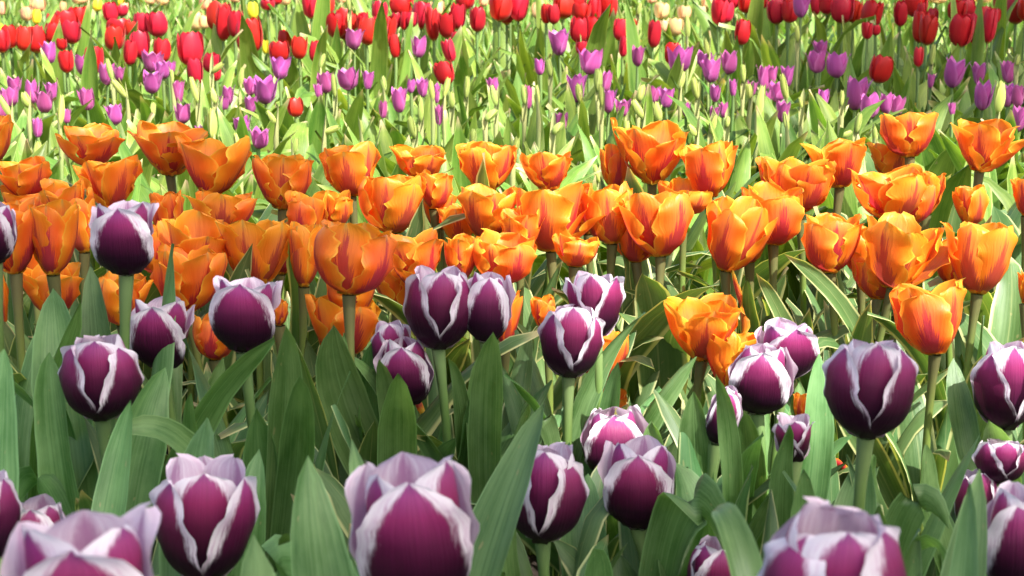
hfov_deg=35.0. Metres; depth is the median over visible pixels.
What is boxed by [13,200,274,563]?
purple tulip
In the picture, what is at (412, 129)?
tulip bud plant
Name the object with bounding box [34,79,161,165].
tulip bud plant
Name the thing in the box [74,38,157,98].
red tulip
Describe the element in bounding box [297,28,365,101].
magenta tulip
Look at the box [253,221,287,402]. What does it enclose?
orange tulip
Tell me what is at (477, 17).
red tulip
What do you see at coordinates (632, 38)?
red tulip
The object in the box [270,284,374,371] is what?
orange tulip
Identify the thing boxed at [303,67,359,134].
magenta tulip
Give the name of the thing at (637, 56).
magenta tulip
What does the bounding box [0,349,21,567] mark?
purple tulip
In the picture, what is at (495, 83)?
magenta tulip
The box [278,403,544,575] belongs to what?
purple tulip
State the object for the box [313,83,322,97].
magenta tulip
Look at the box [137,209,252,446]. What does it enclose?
orange tulip
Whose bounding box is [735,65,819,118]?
magenta tulip
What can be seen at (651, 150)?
orange tulip
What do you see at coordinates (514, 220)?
orange tulip
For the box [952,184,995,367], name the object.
orange tulip
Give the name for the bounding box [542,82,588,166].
tulip bud plant
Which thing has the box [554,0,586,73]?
red tulip
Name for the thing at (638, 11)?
tulip bud plant
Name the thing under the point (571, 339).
purple tulip
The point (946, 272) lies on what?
orange tulip
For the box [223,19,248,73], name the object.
red tulip
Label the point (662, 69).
magenta tulip
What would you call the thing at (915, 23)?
red tulip
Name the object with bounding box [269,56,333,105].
magenta tulip
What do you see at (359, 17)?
red tulip
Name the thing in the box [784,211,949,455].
orange tulip
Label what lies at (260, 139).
magenta tulip
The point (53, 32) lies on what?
red tulip
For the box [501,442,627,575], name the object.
purple tulip
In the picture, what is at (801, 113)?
tulip bud plant
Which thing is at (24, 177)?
orange tulip
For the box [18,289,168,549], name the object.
purple tulip
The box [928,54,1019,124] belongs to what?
tulip bud plant
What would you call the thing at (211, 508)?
purple tulip
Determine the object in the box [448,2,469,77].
red tulip
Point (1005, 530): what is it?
purple tulip
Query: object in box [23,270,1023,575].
bed foliage
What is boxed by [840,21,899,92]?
red tulip
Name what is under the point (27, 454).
purple tulip
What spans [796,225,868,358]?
orange tulip
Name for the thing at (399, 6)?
red tulip
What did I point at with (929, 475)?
purple tulip
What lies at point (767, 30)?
red tulip
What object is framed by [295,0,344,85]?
red tulip
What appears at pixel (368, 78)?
magenta tulip
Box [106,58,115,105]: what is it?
tulip bud plant
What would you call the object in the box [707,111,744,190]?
tulip bud plant
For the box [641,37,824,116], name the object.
tulip bud plant
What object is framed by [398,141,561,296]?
orange tulip
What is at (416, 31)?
red tulip
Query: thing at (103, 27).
yellow tulip
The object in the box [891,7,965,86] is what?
red tulip
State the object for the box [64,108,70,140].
magenta tulip
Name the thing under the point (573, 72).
magenta tulip
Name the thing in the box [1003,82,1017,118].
magenta tulip
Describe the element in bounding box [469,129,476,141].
tulip bud plant
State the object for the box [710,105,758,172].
magenta tulip
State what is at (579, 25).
red tulip
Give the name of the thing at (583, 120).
tulip bud plant
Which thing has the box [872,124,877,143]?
tulip bud plant
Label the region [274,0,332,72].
red tulip
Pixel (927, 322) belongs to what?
orange tulip
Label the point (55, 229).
orange tulip
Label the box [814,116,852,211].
tulip bud plant
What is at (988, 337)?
orange tulip
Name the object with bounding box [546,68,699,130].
tulip bud plant
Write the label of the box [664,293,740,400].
orange tulip
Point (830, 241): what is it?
orange tulip
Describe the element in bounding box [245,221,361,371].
orange tulip
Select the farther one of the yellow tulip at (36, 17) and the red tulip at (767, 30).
the yellow tulip at (36, 17)
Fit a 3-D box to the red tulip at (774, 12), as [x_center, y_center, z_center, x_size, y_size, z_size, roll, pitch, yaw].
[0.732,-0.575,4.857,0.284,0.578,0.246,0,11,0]
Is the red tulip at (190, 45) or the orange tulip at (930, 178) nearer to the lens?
the orange tulip at (930, 178)
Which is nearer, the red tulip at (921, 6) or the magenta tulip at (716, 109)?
the magenta tulip at (716, 109)
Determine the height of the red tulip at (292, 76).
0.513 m
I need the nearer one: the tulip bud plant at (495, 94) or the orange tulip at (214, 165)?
the orange tulip at (214, 165)
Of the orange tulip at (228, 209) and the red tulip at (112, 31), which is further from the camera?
the red tulip at (112, 31)
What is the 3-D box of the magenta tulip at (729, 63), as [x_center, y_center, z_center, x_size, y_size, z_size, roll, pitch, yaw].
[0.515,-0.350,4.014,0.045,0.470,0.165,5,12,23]
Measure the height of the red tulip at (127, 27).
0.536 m
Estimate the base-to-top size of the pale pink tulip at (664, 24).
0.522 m
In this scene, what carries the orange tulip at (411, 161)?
on the ground
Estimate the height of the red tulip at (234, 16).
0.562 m
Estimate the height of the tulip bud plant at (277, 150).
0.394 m
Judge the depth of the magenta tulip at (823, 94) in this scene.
3.51 m
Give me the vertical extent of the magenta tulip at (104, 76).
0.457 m
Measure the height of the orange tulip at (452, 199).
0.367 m
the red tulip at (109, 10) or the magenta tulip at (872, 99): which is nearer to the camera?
the magenta tulip at (872, 99)
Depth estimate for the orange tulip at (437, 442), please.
1.55 m
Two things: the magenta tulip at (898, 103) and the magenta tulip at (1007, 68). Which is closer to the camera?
the magenta tulip at (898, 103)
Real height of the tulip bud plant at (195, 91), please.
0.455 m
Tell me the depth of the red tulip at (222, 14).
4.56 m
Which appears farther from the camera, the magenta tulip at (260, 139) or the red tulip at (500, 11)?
the red tulip at (500, 11)
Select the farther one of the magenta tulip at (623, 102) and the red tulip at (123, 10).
the red tulip at (123, 10)
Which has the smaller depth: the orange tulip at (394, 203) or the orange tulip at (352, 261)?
the orange tulip at (352, 261)
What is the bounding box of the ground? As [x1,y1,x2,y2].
[45,0,687,575]
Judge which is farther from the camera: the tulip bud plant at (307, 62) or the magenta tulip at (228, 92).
the tulip bud plant at (307, 62)
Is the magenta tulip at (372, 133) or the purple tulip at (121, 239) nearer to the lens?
the purple tulip at (121, 239)
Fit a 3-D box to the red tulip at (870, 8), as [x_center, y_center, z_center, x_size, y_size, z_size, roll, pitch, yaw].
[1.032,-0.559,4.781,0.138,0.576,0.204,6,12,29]
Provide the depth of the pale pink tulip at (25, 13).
6.31 m
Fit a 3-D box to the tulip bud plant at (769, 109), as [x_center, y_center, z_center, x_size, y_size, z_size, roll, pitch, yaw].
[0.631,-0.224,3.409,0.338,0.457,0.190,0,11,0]
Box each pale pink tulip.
[0,1,5,25]
[0,6,39,53]
[18,0,56,59]
[59,1,66,11]
[72,0,86,6]
[110,0,128,19]
[145,0,156,46]
[155,0,168,38]
[179,11,202,74]
[182,15,208,67]
[199,0,211,46]
[230,0,239,10]
[281,0,290,30]
[291,10,309,66]
[306,0,355,20]
[430,1,455,59]
[479,0,503,63]
[532,2,535,25]
[647,0,656,19]
[647,20,675,73]
[654,2,693,51]
[664,17,683,46]
[677,5,690,48]
[700,6,705,38]
[701,0,736,33]
[924,0,946,59]
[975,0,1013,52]
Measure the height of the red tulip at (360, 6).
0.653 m
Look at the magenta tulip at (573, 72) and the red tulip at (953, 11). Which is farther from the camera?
the red tulip at (953, 11)
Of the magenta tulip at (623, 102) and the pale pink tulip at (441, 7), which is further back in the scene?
the pale pink tulip at (441, 7)
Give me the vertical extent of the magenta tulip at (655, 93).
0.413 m
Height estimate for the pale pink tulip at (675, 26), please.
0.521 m
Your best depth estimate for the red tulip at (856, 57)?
4.86 m
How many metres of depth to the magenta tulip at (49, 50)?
4.09 m
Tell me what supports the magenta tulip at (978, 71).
on the ground
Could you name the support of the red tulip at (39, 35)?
on the ground
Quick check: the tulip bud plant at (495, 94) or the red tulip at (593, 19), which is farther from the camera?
the red tulip at (593, 19)
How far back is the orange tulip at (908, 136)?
2.14 m
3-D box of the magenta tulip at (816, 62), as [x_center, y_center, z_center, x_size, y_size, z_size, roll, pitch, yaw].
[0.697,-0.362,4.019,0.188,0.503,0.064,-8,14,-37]
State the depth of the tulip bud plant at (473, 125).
3.44 m
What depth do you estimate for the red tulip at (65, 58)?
3.94 m
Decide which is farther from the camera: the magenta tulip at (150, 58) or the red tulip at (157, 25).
the red tulip at (157, 25)
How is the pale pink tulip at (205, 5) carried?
on the ground
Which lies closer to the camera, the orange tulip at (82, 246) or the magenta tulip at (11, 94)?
the orange tulip at (82, 246)
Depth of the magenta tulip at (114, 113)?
3.34 m
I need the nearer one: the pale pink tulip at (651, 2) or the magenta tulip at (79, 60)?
the magenta tulip at (79, 60)
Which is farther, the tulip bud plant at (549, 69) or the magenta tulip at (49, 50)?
the magenta tulip at (49, 50)
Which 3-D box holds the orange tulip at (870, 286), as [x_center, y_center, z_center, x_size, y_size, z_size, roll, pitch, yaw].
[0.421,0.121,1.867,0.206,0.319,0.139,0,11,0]
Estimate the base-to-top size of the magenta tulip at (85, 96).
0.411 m
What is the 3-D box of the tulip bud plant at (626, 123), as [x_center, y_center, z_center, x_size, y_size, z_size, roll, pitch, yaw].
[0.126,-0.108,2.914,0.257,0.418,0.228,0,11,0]
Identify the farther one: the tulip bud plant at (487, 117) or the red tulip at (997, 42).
the red tulip at (997, 42)
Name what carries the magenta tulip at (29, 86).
on the ground
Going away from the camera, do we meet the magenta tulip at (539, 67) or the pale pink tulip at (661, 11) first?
the magenta tulip at (539, 67)
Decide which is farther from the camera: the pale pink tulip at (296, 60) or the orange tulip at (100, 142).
the pale pink tulip at (296, 60)
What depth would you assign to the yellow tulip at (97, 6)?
6.69 m
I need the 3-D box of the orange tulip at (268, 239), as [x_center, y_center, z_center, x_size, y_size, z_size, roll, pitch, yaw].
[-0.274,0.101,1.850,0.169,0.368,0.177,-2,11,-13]
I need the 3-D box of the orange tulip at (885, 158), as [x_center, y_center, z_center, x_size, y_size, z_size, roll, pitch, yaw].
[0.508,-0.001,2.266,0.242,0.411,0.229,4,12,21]
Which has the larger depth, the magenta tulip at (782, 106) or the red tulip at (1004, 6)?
the red tulip at (1004, 6)
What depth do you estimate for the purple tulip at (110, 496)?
1.27 m
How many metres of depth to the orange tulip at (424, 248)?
1.79 m
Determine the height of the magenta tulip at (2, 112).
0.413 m
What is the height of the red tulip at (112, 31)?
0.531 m
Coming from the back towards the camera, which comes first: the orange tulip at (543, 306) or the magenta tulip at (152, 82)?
the magenta tulip at (152, 82)
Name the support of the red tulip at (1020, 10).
on the ground
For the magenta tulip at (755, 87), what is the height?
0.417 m
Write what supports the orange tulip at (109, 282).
on the ground
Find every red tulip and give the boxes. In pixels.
[0,25,46,93]
[0,29,33,80]
[1,4,57,82]
[9,25,63,95]
[13,38,66,94]
[14,8,104,93]
[30,0,89,104]
[40,48,73,109]
[44,18,99,110]
[62,19,100,85]
[66,6,102,94]
[67,18,139,72]
[69,30,140,120]
[70,1,148,72]
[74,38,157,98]
[80,27,170,110]
[92,2,160,69]
[98,21,137,100]
[104,11,188,87]
[111,20,179,79]
[122,30,175,95]
[133,0,204,74]
[158,29,242,107]
[183,52,220,112]
[187,58,202,87]
[201,10,242,78]
[206,0,231,28]
[209,64,264,105]
[211,4,231,80]
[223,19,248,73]
[225,0,296,78]
[239,14,271,87]
[240,0,298,73]
[251,25,327,102]
[253,40,289,104]
[271,35,351,106]
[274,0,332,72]
[278,29,350,94]
[287,97,340,148]
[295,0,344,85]
[320,13,403,63]
[321,12,370,68]
[326,1,387,96]
[327,12,413,97]
[335,7,352,68]
[348,0,431,72]
[349,34,441,99]
[350,17,375,95]
[351,0,429,96]
[361,11,401,63]
[369,1,465,74]
[374,12,413,88]
[386,15,396,35]
[388,0,438,95]
[389,0,450,55]
[406,12,420,80]
[407,50,454,118]
[410,0,494,73]
[424,6,491,91]
[427,11,500,97]
[428,37,507,109]
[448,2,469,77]
[450,0,536,81]
[451,31,463,110]
[466,15,512,88]
[469,5,530,103]
[469,23,536,57]
[496,4,577,87]
[501,0,551,93]
[531,0,574,71]
[533,0,610,76]
[537,3,610,114]
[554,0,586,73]
[560,15,625,90]
[565,0,640,57]
[568,18,660,90]
[569,2,590,69]
[570,16,588,72]
[601,0,664,89]
[610,5,637,89]
[619,35,648,100]
[625,0,719,122]
[648,19,699,89]
[662,26,742,50]
[680,0,754,82]
[690,2,755,81]
[692,0,779,53]
[705,0,811,58]
[707,0,795,90]
[708,0,772,78]
[728,20,780,43]
[731,18,750,94]
[736,0,833,91]
[762,0,830,83]
[789,0,819,86]
[801,0,830,88]
[813,0,854,92]
[837,0,864,90]
[838,54,913,114]
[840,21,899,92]
[842,0,883,82]
[861,16,915,94]
[879,0,938,67]
[890,14,959,91]
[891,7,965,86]
[893,0,945,78]
[893,46,923,111]
[902,10,955,111]
[911,3,950,80]
[935,0,988,85]
[938,0,983,54]
[939,0,1017,79]
[945,0,984,104]
[945,0,995,60]
[951,0,1000,86]
[968,12,976,103]
[983,7,997,82]
[984,0,1023,65]
[993,0,1023,67]
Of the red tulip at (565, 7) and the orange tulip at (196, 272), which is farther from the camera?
the red tulip at (565, 7)
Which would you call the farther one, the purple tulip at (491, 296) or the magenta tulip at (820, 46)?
the magenta tulip at (820, 46)
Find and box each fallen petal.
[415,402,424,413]
[836,458,847,468]
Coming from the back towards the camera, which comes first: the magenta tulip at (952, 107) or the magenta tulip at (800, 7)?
the magenta tulip at (800, 7)
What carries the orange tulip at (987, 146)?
on the ground
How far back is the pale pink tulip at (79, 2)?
7.12 m
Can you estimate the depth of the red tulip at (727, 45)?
4.83 m
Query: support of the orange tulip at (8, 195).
on the ground
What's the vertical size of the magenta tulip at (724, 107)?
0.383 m
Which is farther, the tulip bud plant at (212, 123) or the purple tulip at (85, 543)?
the tulip bud plant at (212, 123)
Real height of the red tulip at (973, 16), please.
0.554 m
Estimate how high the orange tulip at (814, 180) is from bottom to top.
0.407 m
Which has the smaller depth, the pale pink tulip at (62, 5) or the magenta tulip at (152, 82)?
the magenta tulip at (152, 82)
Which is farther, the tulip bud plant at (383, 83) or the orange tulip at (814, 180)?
the tulip bud plant at (383, 83)
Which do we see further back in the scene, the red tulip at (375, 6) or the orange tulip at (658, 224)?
the red tulip at (375, 6)
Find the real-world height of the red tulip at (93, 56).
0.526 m
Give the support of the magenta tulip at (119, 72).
on the ground
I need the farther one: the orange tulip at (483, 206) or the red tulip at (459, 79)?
the red tulip at (459, 79)
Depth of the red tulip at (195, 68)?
3.83 m
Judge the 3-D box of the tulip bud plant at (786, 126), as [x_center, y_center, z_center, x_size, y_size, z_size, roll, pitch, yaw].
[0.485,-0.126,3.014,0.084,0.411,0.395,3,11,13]
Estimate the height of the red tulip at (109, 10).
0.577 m
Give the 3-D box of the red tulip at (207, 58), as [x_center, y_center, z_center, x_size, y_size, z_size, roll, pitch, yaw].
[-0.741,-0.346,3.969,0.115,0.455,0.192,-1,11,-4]
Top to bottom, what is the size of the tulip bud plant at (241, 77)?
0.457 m
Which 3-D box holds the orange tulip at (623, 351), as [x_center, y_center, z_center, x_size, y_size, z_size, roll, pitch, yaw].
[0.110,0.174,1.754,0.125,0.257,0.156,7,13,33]
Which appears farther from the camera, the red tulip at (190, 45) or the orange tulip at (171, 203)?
the red tulip at (190, 45)
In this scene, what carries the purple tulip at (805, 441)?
on the ground
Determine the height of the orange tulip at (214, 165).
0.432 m
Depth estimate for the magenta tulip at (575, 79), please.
3.70 m
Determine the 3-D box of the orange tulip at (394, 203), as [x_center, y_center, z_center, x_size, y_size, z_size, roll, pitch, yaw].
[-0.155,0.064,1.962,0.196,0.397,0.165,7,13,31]
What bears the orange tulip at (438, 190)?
on the ground
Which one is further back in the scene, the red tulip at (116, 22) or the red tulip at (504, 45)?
the red tulip at (504, 45)
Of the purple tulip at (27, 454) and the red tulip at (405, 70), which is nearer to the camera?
the purple tulip at (27, 454)
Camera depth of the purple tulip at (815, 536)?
0.75 m
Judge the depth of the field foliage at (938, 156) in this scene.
3.46 m
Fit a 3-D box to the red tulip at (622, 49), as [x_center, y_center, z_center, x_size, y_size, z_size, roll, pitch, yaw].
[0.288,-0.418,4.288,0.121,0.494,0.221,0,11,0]
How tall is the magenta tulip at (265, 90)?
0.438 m
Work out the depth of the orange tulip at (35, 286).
1.77 m
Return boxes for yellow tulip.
[29,9,40,57]
[92,0,101,31]
[99,0,124,43]
[247,2,262,61]
[262,39,268,65]
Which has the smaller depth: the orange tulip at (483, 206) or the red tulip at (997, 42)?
the orange tulip at (483, 206)
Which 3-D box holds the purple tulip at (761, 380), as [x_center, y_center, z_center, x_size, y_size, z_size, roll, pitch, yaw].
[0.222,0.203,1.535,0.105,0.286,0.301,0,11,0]
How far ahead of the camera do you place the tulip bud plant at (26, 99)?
3.30 m
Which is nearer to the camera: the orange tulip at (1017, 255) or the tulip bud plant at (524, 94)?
the orange tulip at (1017, 255)
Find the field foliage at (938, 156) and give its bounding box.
[0,0,1023,324]
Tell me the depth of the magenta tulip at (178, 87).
3.62 m
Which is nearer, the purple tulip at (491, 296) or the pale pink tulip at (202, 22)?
the purple tulip at (491, 296)
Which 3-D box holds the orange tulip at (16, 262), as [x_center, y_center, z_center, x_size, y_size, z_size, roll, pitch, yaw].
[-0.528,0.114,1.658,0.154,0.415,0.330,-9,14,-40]
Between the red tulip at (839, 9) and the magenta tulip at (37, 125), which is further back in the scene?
the red tulip at (839, 9)
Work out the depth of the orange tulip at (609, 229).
1.93 m
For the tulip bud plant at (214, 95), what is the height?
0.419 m
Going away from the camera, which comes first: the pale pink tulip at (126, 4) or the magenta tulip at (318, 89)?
the magenta tulip at (318, 89)
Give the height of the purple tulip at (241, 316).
0.378 m
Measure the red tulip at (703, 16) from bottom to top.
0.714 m
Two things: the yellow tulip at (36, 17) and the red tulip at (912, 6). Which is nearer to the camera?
the red tulip at (912, 6)
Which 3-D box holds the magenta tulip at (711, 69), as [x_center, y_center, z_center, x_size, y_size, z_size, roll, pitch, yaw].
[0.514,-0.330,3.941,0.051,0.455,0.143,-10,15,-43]
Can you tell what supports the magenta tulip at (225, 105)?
on the ground
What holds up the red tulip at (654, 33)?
on the ground
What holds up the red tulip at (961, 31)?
on the ground
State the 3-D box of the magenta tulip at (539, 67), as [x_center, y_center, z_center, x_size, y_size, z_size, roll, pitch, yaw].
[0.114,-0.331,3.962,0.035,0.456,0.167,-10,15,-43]
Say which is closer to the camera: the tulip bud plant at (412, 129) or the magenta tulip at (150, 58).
the tulip bud plant at (412, 129)
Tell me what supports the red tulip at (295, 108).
on the ground
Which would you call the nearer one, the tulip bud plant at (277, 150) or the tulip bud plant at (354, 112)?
the tulip bud plant at (277, 150)
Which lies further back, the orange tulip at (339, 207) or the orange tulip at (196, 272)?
the orange tulip at (339, 207)
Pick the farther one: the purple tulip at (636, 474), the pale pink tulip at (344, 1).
the pale pink tulip at (344, 1)
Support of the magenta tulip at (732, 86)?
on the ground
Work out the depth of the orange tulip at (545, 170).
2.06 m
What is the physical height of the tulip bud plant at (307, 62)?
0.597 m
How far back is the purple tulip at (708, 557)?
1.25 m
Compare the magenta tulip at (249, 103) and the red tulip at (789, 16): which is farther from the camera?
the red tulip at (789, 16)
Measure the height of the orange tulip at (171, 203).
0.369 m
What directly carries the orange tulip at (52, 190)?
on the ground
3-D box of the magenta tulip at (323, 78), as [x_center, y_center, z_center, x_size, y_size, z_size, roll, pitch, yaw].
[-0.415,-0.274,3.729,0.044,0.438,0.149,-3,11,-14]
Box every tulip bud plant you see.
[0,95,58,156]
[21,90,65,164]
[31,141,85,189]
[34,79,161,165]
[55,68,195,127]
[57,95,67,180]
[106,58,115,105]
[126,96,157,178]
[162,53,236,113]
[189,77,235,136]
[207,107,241,194]
[210,86,239,137]
[233,130,297,199]
[235,74,363,142]
[237,67,330,138]
[261,53,378,128]
[266,103,311,177]
[267,0,430,95]
[291,125,347,185]
[304,115,381,175]
[312,116,363,174]
[344,116,417,177]
[380,74,387,119]
[388,95,423,176]
[394,76,477,143]
[428,79,435,144]
[428,85,540,149]
[442,77,485,146]
[448,86,493,141]
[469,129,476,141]
[482,109,505,191]
[490,84,548,151]
[509,136,592,186]
[516,110,563,191]
[516,112,629,245]
[521,84,527,149]
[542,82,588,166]
[546,58,552,122]
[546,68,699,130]
[567,164,602,265]
[568,99,645,170]
[578,84,688,165]
[590,82,645,149]
[617,101,677,127]
[630,71,798,121]
[635,2,661,77]
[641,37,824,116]
[648,15,725,94]
[687,116,699,144]
[691,77,700,118]
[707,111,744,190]
[718,64,807,143]
[723,108,756,156]
[736,83,765,165]
[740,73,906,157]
[745,81,794,160]
[753,89,807,163]
[760,112,789,159]
[761,25,843,103]
[795,89,931,134]
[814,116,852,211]
[818,112,862,149]
[869,44,1012,108]
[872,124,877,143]
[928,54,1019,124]
[940,80,1020,148]
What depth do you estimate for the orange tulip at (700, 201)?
2.06 m
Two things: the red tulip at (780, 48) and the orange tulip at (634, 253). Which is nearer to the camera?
the orange tulip at (634, 253)
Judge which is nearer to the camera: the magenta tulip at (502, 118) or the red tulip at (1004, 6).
the magenta tulip at (502, 118)
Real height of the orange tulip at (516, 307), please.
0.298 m
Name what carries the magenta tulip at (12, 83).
on the ground
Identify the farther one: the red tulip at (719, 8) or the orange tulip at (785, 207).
the red tulip at (719, 8)
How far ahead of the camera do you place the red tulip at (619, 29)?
4.49 m
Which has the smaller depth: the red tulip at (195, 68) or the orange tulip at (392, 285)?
the orange tulip at (392, 285)
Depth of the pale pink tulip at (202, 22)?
5.91 m
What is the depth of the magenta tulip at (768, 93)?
3.48 m
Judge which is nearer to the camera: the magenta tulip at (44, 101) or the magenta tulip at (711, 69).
the magenta tulip at (44, 101)
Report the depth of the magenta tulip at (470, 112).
3.63 m
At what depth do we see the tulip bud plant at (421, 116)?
3.13 m
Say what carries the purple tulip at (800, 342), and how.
on the ground
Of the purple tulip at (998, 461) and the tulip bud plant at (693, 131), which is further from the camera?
the tulip bud plant at (693, 131)
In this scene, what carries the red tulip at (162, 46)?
on the ground
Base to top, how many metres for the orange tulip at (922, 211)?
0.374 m
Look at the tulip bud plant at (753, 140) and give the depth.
3.02 m
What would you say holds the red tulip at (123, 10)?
on the ground
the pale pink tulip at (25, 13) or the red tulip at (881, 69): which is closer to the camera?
the red tulip at (881, 69)
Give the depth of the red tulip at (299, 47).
4.21 m
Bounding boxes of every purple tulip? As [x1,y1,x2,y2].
[0,202,81,502]
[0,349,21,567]
[0,501,274,575]
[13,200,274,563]
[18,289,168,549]
[20,400,131,526]
[108,275,350,571]
[130,296,271,450]
[149,418,291,575]
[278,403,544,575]
[315,265,551,475]
[354,320,455,459]
[358,336,442,465]
[416,272,532,502]
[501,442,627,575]
[502,304,661,575]
[504,271,696,445]
[559,435,725,575]
[561,395,675,570]
[658,495,730,575]
[677,375,768,541]
[680,343,797,552]
[712,469,986,575]
[754,317,851,474]
[769,354,878,528]
[782,339,980,575]
[870,438,1023,575]
[903,480,1023,575]
[921,445,996,573]
[946,341,1023,483]
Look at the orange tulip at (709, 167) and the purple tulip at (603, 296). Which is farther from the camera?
the orange tulip at (709, 167)
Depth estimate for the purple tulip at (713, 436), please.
1.42 m
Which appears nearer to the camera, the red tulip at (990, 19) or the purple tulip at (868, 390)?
the purple tulip at (868, 390)
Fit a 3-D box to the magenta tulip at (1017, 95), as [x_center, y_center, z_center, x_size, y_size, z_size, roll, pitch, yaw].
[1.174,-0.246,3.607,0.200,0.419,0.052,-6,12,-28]
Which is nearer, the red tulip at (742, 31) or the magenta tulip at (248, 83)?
the magenta tulip at (248, 83)
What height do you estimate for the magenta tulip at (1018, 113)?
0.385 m
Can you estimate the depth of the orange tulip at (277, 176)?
2.02 m
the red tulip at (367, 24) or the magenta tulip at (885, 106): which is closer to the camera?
the magenta tulip at (885, 106)
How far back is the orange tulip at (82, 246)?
1.90 m
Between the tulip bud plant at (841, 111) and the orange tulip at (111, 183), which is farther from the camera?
the tulip bud plant at (841, 111)
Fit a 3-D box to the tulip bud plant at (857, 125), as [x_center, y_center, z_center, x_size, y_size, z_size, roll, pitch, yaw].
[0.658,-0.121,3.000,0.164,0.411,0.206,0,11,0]
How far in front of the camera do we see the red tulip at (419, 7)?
4.76 m
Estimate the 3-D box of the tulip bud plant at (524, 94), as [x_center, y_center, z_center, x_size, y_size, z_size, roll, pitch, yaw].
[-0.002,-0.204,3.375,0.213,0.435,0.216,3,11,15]
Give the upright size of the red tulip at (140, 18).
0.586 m
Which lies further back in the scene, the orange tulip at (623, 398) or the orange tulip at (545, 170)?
the orange tulip at (545, 170)
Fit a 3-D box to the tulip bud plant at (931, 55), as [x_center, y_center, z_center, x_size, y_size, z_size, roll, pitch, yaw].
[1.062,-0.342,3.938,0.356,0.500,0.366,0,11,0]
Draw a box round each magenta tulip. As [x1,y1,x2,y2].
[0,86,18,121]
[0,89,8,115]
[7,76,22,122]
[24,79,39,114]
[31,117,42,141]
[32,88,52,112]
[33,54,110,107]
[35,41,105,107]
[36,87,108,165]
[42,82,56,121]
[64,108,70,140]
[71,66,140,119]
[98,61,117,107]
[103,103,174,153]
[124,60,246,120]
[132,80,184,120]
[140,61,169,109]
[141,50,163,98]
[143,69,164,120]
[173,102,190,123]
[201,115,251,130]
[218,95,228,115]
[222,86,234,111]
[243,76,254,97]
[244,95,259,140]
[249,126,268,157]
[254,74,279,108]
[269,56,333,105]
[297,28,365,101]
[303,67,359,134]
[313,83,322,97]
[316,71,340,126]
[349,95,425,148]
[361,71,374,113]
[375,82,486,132]
[391,87,442,142]
[406,104,442,145]
[407,77,416,117]
[410,25,461,101]
[415,76,427,104]
[485,77,521,136]
[487,85,550,151]
[533,28,570,84]
[534,57,545,103]
[552,112,567,128]
[563,48,602,97]
[566,73,587,111]
[577,48,601,93]
[602,70,612,90]
[603,85,660,148]
[604,89,616,142]
[614,45,692,108]
[614,98,630,140]
[630,79,736,132]
[632,45,645,116]
[648,50,724,117]
[658,88,683,130]
[682,102,690,144]
[688,80,783,143]
[688,101,728,144]
[698,57,720,110]
[710,83,722,107]
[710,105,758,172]
[718,0,875,92]
[719,49,737,101]
[734,66,808,114]
[734,100,790,145]
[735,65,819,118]
[747,81,757,94]
[756,65,772,89]
[761,40,868,103]
[764,89,770,120]
[768,41,825,101]
[812,51,851,109]
[818,89,871,137]
[846,75,873,118]
[860,92,882,136]
[863,94,905,147]
[880,92,893,113]
[927,71,958,126]
[944,55,970,102]
[947,102,955,137]
[969,61,1022,134]
[974,79,996,122]
[1000,60,1013,119]
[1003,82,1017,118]
[1012,84,1023,107]
[1012,105,1023,139]
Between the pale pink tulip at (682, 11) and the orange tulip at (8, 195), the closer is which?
the orange tulip at (8, 195)
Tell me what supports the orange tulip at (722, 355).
on the ground
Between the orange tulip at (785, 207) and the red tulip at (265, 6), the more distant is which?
the red tulip at (265, 6)
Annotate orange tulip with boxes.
[0,114,34,335]
[0,156,106,339]
[0,185,42,281]
[2,196,38,394]
[3,274,16,359]
[7,198,160,363]
[8,199,78,372]
[23,262,82,310]
[25,255,117,352]
[28,217,204,450]
[33,154,142,390]
[40,178,101,298]
[49,120,208,281]
[55,123,125,276]
[98,271,187,413]
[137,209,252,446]
[139,243,244,454]
[149,190,186,388]
[164,312,315,463]
[174,135,277,310]
[179,190,313,402]
[182,299,287,422]
[214,219,289,409]
[218,219,538,487]
[235,294,380,421]
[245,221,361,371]
[252,153,313,324]
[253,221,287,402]
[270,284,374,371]
[271,144,449,302]
[285,190,350,353]
[289,174,425,322]
[309,141,465,306]
[325,190,387,312]
[360,228,444,417]
[373,233,542,456]
[376,269,469,383]
[378,203,501,336]
[379,193,545,339]
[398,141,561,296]
[416,169,453,272]
[417,435,456,462]
[445,205,562,370]
[449,290,538,414]
[457,183,562,304]
[461,228,629,413]
[503,294,606,554]
[509,181,666,394]
[517,233,718,397]
[519,151,597,305]
[552,229,650,403]
[558,388,626,428]
[578,222,701,280]
[579,181,635,329]
[586,331,669,439]
[596,144,693,279]
[597,140,788,376]
[600,117,709,290]
[614,190,763,412]
[619,196,849,414]
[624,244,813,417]
[657,177,804,362]
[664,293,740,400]
[677,157,869,357]
[680,332,770,478]
[686,137,957,338]
[714,156,857,329]
[740,181,867,436]
[742,392,848,474]
[756,212,935,488]
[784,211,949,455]
[796,142,904,342]
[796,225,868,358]
[805,171,945,325]
[812,252,927,459]
[813,163,969,344]
[836,278,986,535]
[864,112,938,322]
[865,184,991,383]
[867,221,1023,433]
[917,237,963,438]
[927,178,1023,328]
[941,118,1023,244]
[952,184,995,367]
[958,270,1023,444]
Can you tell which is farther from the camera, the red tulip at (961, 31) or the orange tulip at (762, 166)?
the red tulip at (961, 31)
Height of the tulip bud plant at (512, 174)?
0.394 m
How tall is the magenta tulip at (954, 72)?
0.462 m
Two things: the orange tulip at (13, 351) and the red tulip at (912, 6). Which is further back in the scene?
the red tulip at (912, 6)
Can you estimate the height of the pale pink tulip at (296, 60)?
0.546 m
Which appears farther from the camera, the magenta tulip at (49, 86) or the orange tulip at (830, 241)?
the magenta tulip at (49, 86)

